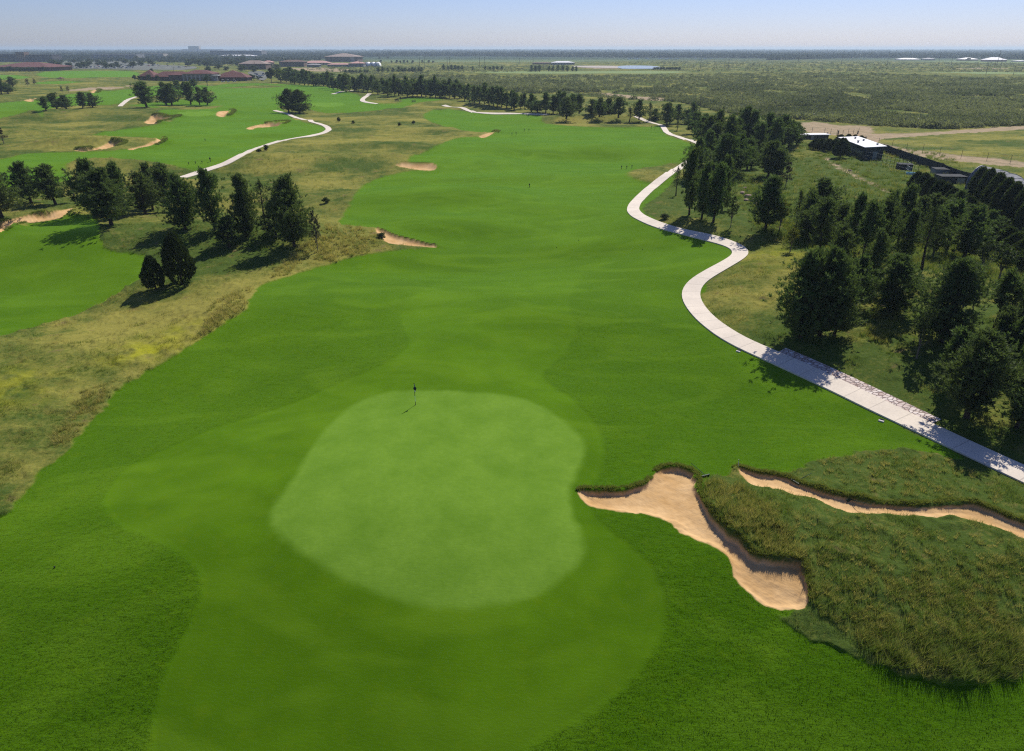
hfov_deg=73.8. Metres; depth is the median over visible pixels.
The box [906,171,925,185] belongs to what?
juniper tree
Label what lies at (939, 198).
pine tree
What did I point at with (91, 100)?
pine tree
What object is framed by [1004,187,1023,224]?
cypress tree
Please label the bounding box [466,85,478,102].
pine tree
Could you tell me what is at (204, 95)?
pine tree
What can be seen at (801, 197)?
young tree
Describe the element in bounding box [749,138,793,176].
pine tree
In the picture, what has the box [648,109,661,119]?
pine tree
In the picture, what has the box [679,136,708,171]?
pine tree
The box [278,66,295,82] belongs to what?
pine tree
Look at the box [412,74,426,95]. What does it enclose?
pine tree
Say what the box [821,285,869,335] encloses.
pine tree
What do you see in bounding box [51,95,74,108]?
pine tree
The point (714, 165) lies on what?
pine tree
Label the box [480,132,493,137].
sand bunker
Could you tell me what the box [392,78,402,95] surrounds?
pine tree
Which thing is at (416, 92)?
pine tree
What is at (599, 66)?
sand flat
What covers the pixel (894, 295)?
pine tree
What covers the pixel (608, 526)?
rough cut grass
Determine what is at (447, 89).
pine tree
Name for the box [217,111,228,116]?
sand bunker
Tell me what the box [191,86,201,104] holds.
pine tree
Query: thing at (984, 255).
young tree
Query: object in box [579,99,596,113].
pine tree
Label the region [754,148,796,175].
pine tree
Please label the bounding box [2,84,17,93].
pine tree
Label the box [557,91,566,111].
pine tree
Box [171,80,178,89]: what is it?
pine tree
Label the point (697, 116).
pine tree
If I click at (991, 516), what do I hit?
sand bunker
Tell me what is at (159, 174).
pine tree
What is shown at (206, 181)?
pine tree
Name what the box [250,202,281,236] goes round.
pine tree
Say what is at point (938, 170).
container
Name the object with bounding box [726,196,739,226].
young tree
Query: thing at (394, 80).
pine tree
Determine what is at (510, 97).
pine tree
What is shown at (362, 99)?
cart path
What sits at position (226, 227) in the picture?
pine tree
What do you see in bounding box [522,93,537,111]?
pine tree
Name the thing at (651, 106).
young tree
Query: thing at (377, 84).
pine tree
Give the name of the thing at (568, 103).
pine tree
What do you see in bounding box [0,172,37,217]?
pine tree
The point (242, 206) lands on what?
pine tree
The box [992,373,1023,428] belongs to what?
pine tree
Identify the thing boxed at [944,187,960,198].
juniper tree
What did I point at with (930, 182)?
juniper tree
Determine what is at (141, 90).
pine tree
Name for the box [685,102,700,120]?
pine tree
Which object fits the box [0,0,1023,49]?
sky
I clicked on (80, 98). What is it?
pine tree
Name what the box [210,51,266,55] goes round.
long block
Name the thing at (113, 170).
pine tree
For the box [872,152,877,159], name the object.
door
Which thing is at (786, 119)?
pine tree
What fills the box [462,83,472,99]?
pine tree
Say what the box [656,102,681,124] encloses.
pine tree
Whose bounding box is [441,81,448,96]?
pine tree
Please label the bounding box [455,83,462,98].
pine tree
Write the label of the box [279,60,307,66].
brown building
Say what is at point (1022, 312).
pine tree
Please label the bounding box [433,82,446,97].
pine tree
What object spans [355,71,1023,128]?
scrubland
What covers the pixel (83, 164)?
pine tree
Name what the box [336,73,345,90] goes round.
pine tree
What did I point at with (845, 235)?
pine tree
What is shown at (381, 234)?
shrub
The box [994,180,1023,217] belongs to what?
cypress tree
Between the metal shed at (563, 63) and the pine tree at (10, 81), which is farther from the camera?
the metal shed at (563, 63)
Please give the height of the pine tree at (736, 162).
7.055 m
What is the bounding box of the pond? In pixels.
[618,65,657,68]
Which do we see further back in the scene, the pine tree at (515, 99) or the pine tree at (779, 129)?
the pine tree at (515, 99)
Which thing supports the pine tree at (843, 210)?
on the ground at (372, 136)
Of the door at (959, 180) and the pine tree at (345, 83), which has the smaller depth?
the door at (959, 180)
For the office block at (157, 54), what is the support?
on the ground at (372, 136)
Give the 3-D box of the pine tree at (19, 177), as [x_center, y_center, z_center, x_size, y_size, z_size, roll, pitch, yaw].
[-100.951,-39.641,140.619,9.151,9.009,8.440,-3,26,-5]
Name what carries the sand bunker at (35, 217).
on the ground at (372, 136)
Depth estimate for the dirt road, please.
266.62 m
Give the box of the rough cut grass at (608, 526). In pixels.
[0,314,1023,750]
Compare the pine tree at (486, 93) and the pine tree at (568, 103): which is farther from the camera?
the pine tree at (486, 93)
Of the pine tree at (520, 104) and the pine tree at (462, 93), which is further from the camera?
the pine tree at (462, 93)
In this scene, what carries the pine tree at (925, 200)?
on the ground at (372, 136)
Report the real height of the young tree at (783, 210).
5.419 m
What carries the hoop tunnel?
on the ground at (372, 136)
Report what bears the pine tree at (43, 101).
on the ground at (372, 136)
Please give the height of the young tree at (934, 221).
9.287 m
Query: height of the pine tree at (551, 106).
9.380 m
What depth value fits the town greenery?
1909.14 m
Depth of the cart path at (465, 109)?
351.56 m
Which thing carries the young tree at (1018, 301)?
on the ground at (372, 136)
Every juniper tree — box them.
[138,254,165,289]
[160,229,196,284]
[807,138,820,149]
[814,139,826,149]
[820,138,831,151]
[828,139,838,150]
[831,137,851,157]
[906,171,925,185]
[912,172,931,192]
[918,177,936,197]
[927,179,946,199]
[932,182,954,197]
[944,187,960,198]
[964,196,979,210]
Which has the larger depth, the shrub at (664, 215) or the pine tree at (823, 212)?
the shrub at (664, 215)
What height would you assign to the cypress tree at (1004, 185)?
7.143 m
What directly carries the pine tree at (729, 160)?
on the ground at (372, 136)
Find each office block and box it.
[0,52,61,61]
[91,54,144,58]
[144,54,167,56]
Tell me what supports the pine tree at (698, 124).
on the ground at (372, 136)
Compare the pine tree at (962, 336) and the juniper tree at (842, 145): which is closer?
the pine tree at (962, 336)
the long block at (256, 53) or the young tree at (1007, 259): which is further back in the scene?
the long block at (256, 53)
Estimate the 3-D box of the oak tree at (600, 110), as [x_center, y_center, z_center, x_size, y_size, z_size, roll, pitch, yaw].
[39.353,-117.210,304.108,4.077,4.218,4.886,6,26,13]
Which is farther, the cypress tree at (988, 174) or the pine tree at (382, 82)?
the pine tree at (382, 82)
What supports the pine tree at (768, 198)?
on the ground at (372, 136)
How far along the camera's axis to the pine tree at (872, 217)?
88.42 m
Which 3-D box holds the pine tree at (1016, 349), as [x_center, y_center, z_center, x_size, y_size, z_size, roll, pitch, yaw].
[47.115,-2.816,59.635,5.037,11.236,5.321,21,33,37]
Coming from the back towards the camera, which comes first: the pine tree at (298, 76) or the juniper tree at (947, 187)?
the pine tree at (298, 76)
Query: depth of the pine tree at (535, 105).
339.60 m
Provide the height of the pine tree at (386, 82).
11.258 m
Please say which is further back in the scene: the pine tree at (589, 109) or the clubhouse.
the clubhouse
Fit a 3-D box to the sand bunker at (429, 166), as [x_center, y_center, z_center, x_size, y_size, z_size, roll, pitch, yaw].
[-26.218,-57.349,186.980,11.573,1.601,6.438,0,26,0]
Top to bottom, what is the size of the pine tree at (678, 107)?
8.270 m
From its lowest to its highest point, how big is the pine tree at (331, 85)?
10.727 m
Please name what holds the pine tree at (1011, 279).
on the ground at (372, 136)
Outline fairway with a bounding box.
[0,71,1023,750]
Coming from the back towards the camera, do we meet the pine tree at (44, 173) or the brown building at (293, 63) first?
the brown building at (293, 63)
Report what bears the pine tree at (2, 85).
on the ground at (372, 136)
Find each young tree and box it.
[202,74,209,85]
[253,178,271,212]
[625,107,634,121]
[647,103,655,120]
[672,166,681,195]
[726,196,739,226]
[776,200,790,231]
[786,228,800,251]
[793,189,806,227]
[910,306,940,358]
[915,204,946,270]
[976,240,999,263]
[990,243,1022,277]
[998,281,1023,318]
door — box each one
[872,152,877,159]
[956,178,964,183]
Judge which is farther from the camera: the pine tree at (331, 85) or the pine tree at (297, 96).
the pine tree at (331, 85)
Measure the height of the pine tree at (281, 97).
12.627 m
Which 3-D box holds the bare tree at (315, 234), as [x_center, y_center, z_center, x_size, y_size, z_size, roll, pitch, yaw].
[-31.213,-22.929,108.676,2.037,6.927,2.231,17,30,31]
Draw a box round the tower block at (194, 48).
[182,46,223,51]
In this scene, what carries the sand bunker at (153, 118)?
on the ground at (372, 136)
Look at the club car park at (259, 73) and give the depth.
900.10 m
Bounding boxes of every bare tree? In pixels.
[0,128,7,142]
[308,210,320,249]
[780,162,794,186]
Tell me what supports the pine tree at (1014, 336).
on the ground at (372, 136)
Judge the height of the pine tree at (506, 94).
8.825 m
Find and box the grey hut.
[307,64,320,66]
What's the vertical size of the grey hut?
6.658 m
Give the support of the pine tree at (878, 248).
on the ground at (372, 136)
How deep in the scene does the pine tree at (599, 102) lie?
304.17 m
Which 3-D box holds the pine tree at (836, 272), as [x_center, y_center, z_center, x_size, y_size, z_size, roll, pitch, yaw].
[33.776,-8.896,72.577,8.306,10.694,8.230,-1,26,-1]
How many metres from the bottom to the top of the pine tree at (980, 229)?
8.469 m
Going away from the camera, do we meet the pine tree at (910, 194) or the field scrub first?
the pine tree at (910, 194)
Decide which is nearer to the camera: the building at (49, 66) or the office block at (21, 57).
the building at (49, 66)
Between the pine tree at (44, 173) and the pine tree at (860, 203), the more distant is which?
the pine tree at (44, 173)
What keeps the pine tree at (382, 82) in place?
on the ground at (372, 136)
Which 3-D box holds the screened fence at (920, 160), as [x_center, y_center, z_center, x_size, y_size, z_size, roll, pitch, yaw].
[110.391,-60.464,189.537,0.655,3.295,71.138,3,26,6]
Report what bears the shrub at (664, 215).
on the ground at (372, 136)
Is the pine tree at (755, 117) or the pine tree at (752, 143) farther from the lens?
the pine tree at (755, 117)
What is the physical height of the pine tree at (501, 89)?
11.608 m
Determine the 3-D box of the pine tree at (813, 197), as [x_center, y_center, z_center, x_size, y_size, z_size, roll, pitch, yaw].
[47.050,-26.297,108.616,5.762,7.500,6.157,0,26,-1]
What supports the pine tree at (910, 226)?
on the ground at (372, 136)
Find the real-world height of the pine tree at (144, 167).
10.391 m
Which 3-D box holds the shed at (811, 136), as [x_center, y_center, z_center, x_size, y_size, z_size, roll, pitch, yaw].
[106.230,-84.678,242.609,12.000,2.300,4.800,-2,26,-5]
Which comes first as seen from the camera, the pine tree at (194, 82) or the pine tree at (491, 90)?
the pine tree at (491, 90)
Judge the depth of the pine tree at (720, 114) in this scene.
219.09 m
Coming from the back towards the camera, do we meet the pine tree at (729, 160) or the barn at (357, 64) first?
the barn at (357, 64)
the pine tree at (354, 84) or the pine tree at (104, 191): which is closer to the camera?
the pine tree at (104, 191)
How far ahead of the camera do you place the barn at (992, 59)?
1728.67 m
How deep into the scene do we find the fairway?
51.52 m
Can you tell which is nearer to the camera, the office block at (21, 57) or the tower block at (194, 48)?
the office block at (21, 57)
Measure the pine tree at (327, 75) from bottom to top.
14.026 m
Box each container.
[896,162,912,170]
[930,167,950,173]
[934,174,967,183]
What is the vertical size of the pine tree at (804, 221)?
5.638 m
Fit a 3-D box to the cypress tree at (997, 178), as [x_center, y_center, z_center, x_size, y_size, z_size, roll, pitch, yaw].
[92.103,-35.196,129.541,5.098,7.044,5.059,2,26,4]
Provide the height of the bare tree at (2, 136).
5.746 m
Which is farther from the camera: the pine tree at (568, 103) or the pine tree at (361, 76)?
the pine tree at (361, 76)
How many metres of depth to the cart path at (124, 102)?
419.52 m
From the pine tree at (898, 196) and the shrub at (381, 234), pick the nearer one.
the pine tree at (898, 196)
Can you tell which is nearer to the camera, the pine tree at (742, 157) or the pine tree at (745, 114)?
the pine tree at (742, 157)
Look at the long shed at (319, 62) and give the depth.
1376.89 m
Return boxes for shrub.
[321,197,329,202]
[376,232,385,238]
[660,213,669,218]
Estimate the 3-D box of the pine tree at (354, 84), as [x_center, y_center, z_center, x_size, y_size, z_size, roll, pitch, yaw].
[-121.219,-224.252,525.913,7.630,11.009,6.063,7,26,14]
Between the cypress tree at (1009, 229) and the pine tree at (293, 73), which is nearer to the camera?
the cypress tree at (1009, 229)
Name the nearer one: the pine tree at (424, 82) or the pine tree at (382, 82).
the pine tree at (424, 82)
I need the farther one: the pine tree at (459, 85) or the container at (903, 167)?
the pine tree at (459, 85)
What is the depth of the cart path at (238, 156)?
216.20 m
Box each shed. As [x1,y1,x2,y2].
[307,61,331,64]
[327,63,348,66]
[532,62,550,63]
[551,61,574,64]
[803,133,830,139]
[838,136,886,159]
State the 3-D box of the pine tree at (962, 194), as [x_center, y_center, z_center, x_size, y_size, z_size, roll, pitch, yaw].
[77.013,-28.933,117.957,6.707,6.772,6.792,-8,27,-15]
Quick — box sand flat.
[574,66,617,67]
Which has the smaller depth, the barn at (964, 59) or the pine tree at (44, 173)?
the pine tree at (44, 173)
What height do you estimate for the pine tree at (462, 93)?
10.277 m
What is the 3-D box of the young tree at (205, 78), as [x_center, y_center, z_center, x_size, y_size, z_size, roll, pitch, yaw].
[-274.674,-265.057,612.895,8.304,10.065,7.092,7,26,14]
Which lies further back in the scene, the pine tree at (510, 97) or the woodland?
the woodland
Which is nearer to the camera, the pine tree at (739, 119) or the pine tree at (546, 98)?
the pine tree at (739, 119)
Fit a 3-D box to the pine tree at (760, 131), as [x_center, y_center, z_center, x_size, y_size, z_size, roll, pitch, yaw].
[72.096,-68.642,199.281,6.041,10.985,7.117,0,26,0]
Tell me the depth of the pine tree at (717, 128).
206.59 m
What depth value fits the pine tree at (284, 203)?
106.71 m
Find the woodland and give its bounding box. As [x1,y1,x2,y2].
[0,49,1023,59]
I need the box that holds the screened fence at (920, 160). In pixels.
[883,144,971,177]
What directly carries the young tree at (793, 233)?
on the ground at (372, 136)
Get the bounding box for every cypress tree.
[967,166,987,195]
[974,167,996,198]
[980,172,1007,205]
[989,176,1015,210]
[991,225,1018,248]
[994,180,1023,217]
[999,232,1023,254]
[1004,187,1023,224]
[1009,238,1023,264]
[1011,201,1023,231]
[1014,249,1023,271]
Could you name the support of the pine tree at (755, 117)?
on the ground at (372, 136)
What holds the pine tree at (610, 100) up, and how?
on the ground at (372, 136)
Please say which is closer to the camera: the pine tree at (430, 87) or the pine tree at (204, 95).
the pine tree at (204, 95)
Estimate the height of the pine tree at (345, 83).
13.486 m
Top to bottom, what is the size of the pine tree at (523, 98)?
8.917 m
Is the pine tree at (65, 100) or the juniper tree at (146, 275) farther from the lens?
the pine tree at (65, 100)
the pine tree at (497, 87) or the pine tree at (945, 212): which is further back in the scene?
the pine tree at (497, 87)
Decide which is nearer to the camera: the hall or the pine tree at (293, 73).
the pine tree at (293, 73)
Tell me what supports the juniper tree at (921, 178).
on the ground at (372, 136)
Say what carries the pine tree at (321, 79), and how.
on the ground at (372, 136)
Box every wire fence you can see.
[863,153,918,175]
[866,137,1013,161]
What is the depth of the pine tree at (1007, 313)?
65.90 m
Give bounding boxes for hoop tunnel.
[964,165,1023,225]
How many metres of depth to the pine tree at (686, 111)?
305.36 m
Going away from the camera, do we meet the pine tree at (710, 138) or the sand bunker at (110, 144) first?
the pine tree at (710, 138)
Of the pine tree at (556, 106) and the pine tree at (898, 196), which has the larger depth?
the pine tree at (556, 106)
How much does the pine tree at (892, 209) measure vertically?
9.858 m
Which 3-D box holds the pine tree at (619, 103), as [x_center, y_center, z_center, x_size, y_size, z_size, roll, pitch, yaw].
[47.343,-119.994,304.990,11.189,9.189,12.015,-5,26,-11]
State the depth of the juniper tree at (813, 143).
214.28 m
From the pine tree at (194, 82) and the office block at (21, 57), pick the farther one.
the office block at (21, 57)
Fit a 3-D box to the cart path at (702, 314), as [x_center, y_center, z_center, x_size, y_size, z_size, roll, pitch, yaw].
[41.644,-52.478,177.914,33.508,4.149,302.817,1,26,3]
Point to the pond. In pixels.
(635, 67)
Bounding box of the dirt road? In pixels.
[68,67,1023,192]
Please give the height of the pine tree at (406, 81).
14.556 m
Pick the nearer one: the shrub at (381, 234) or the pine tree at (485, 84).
the shrub at (381, 234)
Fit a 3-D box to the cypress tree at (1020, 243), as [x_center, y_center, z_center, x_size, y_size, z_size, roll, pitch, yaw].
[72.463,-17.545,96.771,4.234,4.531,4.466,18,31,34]
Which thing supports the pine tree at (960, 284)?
on the ground at (372, 136)
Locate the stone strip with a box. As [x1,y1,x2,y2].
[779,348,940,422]
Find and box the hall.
[325,53,362,61]
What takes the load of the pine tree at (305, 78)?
on the ground at (372, 136)
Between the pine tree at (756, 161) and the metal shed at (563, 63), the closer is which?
the pine tree at (756, 161)
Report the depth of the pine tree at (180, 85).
521.91 m
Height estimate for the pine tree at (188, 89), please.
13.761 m
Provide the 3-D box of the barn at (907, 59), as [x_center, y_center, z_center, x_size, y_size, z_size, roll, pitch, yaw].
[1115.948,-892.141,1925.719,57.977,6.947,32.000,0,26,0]
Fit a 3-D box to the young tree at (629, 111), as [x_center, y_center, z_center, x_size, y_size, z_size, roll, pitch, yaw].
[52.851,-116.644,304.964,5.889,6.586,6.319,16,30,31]
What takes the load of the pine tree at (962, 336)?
on the ground at (372, 136)
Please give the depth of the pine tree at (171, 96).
408.47 m
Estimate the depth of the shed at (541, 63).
1422.34 m
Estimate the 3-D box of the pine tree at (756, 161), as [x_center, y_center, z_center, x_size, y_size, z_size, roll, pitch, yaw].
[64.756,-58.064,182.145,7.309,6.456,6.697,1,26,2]
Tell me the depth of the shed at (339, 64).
1244.89 m
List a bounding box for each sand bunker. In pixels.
[0,208,71,231]
[76,139,119,150]
[129,138,161,149]
[145,113,170,123]
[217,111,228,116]
[247,121,283,129]
[376,227,435,246]
[396,161,436,170]
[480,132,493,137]
[578,466,808,609]
[739,467,1023,537]
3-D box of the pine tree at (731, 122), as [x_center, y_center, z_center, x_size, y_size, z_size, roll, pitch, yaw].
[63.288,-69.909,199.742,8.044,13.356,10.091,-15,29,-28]
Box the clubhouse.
[139,70,251,80]
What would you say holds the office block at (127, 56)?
on the ground at (372, 136)
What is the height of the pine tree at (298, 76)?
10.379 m
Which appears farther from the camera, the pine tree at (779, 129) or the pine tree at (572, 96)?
the pine tree at (572, 96)
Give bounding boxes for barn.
[348,61,365,66]
[895,58,919,59]
[956,58,977,60]
[981,57,1006,61]
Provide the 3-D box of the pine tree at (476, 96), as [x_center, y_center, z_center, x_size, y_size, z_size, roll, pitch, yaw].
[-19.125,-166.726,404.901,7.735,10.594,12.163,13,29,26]
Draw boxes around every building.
[0,62,72,70]
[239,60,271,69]
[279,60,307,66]
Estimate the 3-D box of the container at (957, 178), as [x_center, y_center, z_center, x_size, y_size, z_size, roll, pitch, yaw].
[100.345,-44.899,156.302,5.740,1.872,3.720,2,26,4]
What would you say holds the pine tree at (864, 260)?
on the ground at (372, 136)
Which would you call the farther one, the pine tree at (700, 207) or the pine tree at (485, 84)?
the pine tree at (485, 84)
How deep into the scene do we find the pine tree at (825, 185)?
111.59 m
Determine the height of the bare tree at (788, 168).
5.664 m
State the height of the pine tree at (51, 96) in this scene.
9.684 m
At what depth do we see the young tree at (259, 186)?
119.04 m
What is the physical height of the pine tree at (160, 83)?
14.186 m
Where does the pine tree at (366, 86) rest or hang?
on the ground at (372, 136)
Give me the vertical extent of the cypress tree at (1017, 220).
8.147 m
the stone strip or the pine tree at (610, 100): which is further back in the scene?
the pine tree at (610, 100)
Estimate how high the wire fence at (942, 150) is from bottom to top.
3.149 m
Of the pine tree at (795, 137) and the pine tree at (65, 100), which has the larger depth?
the pine tree at (65, 100)
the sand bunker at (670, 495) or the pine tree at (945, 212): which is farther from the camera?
the pine tree at (945, 212)
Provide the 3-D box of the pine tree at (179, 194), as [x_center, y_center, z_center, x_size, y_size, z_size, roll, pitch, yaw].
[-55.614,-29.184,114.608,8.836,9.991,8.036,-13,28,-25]
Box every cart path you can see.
[118,97,135,105]
[180,110,331,177]
[360,93,378,103]
[441,105,547,114]
[627,116,1023,482]
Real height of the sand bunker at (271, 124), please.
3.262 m
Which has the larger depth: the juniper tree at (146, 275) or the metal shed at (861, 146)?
the metal shed at (861, 146)
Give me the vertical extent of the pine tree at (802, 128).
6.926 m
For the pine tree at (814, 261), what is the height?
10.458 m
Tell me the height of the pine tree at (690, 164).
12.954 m
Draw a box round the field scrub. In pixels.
[308,61,1023,74]
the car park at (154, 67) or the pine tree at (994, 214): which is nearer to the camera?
the pine tree at (994, 214)
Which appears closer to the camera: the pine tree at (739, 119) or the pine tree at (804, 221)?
the pine tree at (804, 221)
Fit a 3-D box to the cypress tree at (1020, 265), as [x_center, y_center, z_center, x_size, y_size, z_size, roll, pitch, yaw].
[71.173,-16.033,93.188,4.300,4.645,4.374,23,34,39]
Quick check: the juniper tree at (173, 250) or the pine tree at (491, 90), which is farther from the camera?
the pine tree at (491, 90)
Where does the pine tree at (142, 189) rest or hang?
on the ground at (372, 136)
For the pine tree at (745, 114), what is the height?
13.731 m
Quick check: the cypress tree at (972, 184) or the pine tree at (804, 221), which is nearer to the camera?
the pine tree at (804, 221)
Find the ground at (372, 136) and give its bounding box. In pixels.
[0,50,1023,683]
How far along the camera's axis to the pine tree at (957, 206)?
102.03 m
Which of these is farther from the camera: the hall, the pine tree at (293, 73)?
the hall
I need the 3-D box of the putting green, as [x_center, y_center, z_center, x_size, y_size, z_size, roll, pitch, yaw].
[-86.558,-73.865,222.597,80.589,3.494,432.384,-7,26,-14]
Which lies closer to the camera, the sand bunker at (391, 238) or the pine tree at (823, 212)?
the pine tree at (823, 212)
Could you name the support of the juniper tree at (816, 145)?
on the ground at (372, 136)
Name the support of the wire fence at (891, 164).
on the ground at (372, 136)
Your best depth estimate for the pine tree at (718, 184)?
114.77 m
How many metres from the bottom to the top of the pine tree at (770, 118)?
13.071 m
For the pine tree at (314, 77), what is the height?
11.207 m
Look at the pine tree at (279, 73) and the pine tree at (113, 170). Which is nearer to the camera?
the pine tree at (113, 170)
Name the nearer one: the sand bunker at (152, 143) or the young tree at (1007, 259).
the young tree at (1007, 259)
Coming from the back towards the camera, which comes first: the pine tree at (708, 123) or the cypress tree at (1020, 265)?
the pine tree at (708, 123)
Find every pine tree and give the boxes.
[0,78,7,93]
[0,160,44,202]
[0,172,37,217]
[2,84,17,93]
[3,76,17,86]
[24,163,69,204]
[36,96,52,110]
[43,92,64,108]
[50,157,95,212]
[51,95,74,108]
[69,165,136,224]
[74,91,86,108]
[85,92,103,107]
[105,160,136,216]
[125,170,165,213]
[127,81,156,106]
[135,161,158,209]
[147,162,175,210]
[149,81,174,104]
[152,82,182,105]
[156,172,200,229]
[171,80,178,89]
[176,81,184,90]
[178,82,195,103]
[187,79,198,86]
[190,166,229,230]
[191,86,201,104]
[196,87,216,104]
[208,215,248,247]
[218,172,260,236]
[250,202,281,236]
[253,172,317,246]
[271,88,298,112]
[273,68,284,81]
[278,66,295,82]
[279,89,313,112]
[288,70,298,83]
[294,73,300,84]
[297,69,312,84]
[302,70,310,85]
[307,73,319,85]
[317,74,324,85]
[323,71,331,87]
[327,76,335,89]
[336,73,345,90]
[339,74,350,91]
[350,77,357,91]
[356,73,365,90]
[363,76,369,91]
[366,74,374,91]
[371,80,383,93]
[378,79,386,93]
[381,79,391,95]
[388,74,398,95]
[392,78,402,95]
[400,75,414,96]
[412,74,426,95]
[412,82,419,95]
[419,79,428,96]
[422,79,434,97]
[431,75,441,96]
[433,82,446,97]
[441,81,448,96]
[443,78,452,97]
[447,82,460,98]
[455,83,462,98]
[459,85,469,100]
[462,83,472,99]
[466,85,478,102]
[472,85,487,103]
[478,82,490,103]
[480,88,492,104]
[487,86,497,105]
[491,85,502,105]
[496,86,508,106]
[501,92,509,107]
[504,90,514,107]
[504,91,522,109]
[517,94,525,108]
[521,92,526,107]
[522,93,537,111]
[527,100,546,112]
[540,91,550,112]
[547,95,558,113]
[549,90,561,113]
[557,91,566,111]
[557,96,583,118]
[568,93,583,113]
[573,93,588,113]
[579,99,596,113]
[592,97,610,116]
[604,97,617,113]
[609,96,629,117]
[629,99,650,119]
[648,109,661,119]
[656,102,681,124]
[673,103,687,122]
[676,144,701,214]
[678,111,704,132]
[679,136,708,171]
[681,109,692,121]
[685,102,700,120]
[689,115,708,140]
[689,160,717,218]
[694,129,720,162]
[696,162,717,187]
[697,113,716,137]
[700,162,734,222]
[703,132,748,163]
[704,121,723,142]
[711,153,737,210]
[714,109,726,131]
[718,114,746,139]
[721,150,744,178]
[730,104,757,136]
[732,131,761,170]
[735,117,745,135]
[742,109,765,137]
[742,137,759,171]
[742,174,801,229]
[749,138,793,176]
[750,121,767,152]
[750,148,761,168]
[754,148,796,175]
[762,111,788,153]
[762,116,792,148]
[762,245,847,341]
[781,114,800,145]
[787,119,802,147]
[787,205,825,240]
[789,243,879,336]
[791,187,834,224]
[795,124,808,144]
[804,194,855,251]
[808,175,856,207]
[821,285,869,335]
[826,222,860,259]
[832,203,853,230]
[844,191,868,250]
[851,253,880,305]
[854,198,890,253]
[856,227,893,283]
[857,252,935,315]
[874,189,909,241]
[877,193,905,232]
[888,208,924,256]
[894,182,923,240]
[903,256,1009,342]
[912,327,1023,421]
[915,195,938,230]
[921,206,959,254]
[925,191,947,225]
[936,325,977,380]
[940,197,971,250]
[943,203,1004,258]
[944,188,971,215]
[971,209,1012,242]
[978,304,1020,347]
[985,315,1023,368]
[989,267,1023,328]
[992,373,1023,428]
[1014,329,1023,381]
[1016,278,1023,319]
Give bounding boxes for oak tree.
[265,68,275,82]
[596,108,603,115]
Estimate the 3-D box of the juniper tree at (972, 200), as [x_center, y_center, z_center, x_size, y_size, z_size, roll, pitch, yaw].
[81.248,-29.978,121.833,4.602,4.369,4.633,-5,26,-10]
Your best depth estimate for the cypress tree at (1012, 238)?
100.38 m
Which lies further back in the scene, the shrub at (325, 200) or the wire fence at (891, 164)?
the wire fence at (891, 164)
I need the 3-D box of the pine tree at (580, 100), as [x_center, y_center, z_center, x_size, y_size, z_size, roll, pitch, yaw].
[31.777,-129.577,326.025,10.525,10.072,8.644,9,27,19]
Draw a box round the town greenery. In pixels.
[55,53,327,65]
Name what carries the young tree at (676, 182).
on the ground at (372, 136)
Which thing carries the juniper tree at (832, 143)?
on the ground at (372, 136)
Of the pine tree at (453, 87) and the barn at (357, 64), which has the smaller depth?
the pine tree at (453, 87)
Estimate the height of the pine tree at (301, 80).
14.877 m
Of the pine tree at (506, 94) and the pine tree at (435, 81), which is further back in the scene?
the pine tree at (435, 81)
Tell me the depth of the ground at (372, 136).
93.97 m
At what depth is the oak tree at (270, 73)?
645.97 m
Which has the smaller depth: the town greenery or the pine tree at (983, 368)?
the pine tree at (983, 368)
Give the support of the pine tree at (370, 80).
on the ground at (372, 136)
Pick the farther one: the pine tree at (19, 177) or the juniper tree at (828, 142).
the juniper tree at (828, 142)
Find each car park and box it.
[62,60,196,69]
[248,71,266,79]
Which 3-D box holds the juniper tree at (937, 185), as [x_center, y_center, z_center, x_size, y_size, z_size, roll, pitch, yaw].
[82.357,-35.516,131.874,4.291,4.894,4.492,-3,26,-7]
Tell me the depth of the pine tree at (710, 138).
189.78 m
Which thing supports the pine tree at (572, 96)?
on the ground at (372, 136)
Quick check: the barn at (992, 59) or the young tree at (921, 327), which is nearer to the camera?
the young tree at (921, 327)
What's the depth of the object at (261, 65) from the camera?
1072.97 m
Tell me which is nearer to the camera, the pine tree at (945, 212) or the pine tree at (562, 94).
the pine tree at (945, 212)
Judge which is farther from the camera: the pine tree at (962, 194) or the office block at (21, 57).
the office block at (21, 57)
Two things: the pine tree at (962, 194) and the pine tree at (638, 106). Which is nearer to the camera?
the pine tree at (962, 194)
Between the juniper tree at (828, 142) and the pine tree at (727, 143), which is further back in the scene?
the juniper tree at (828, 142)

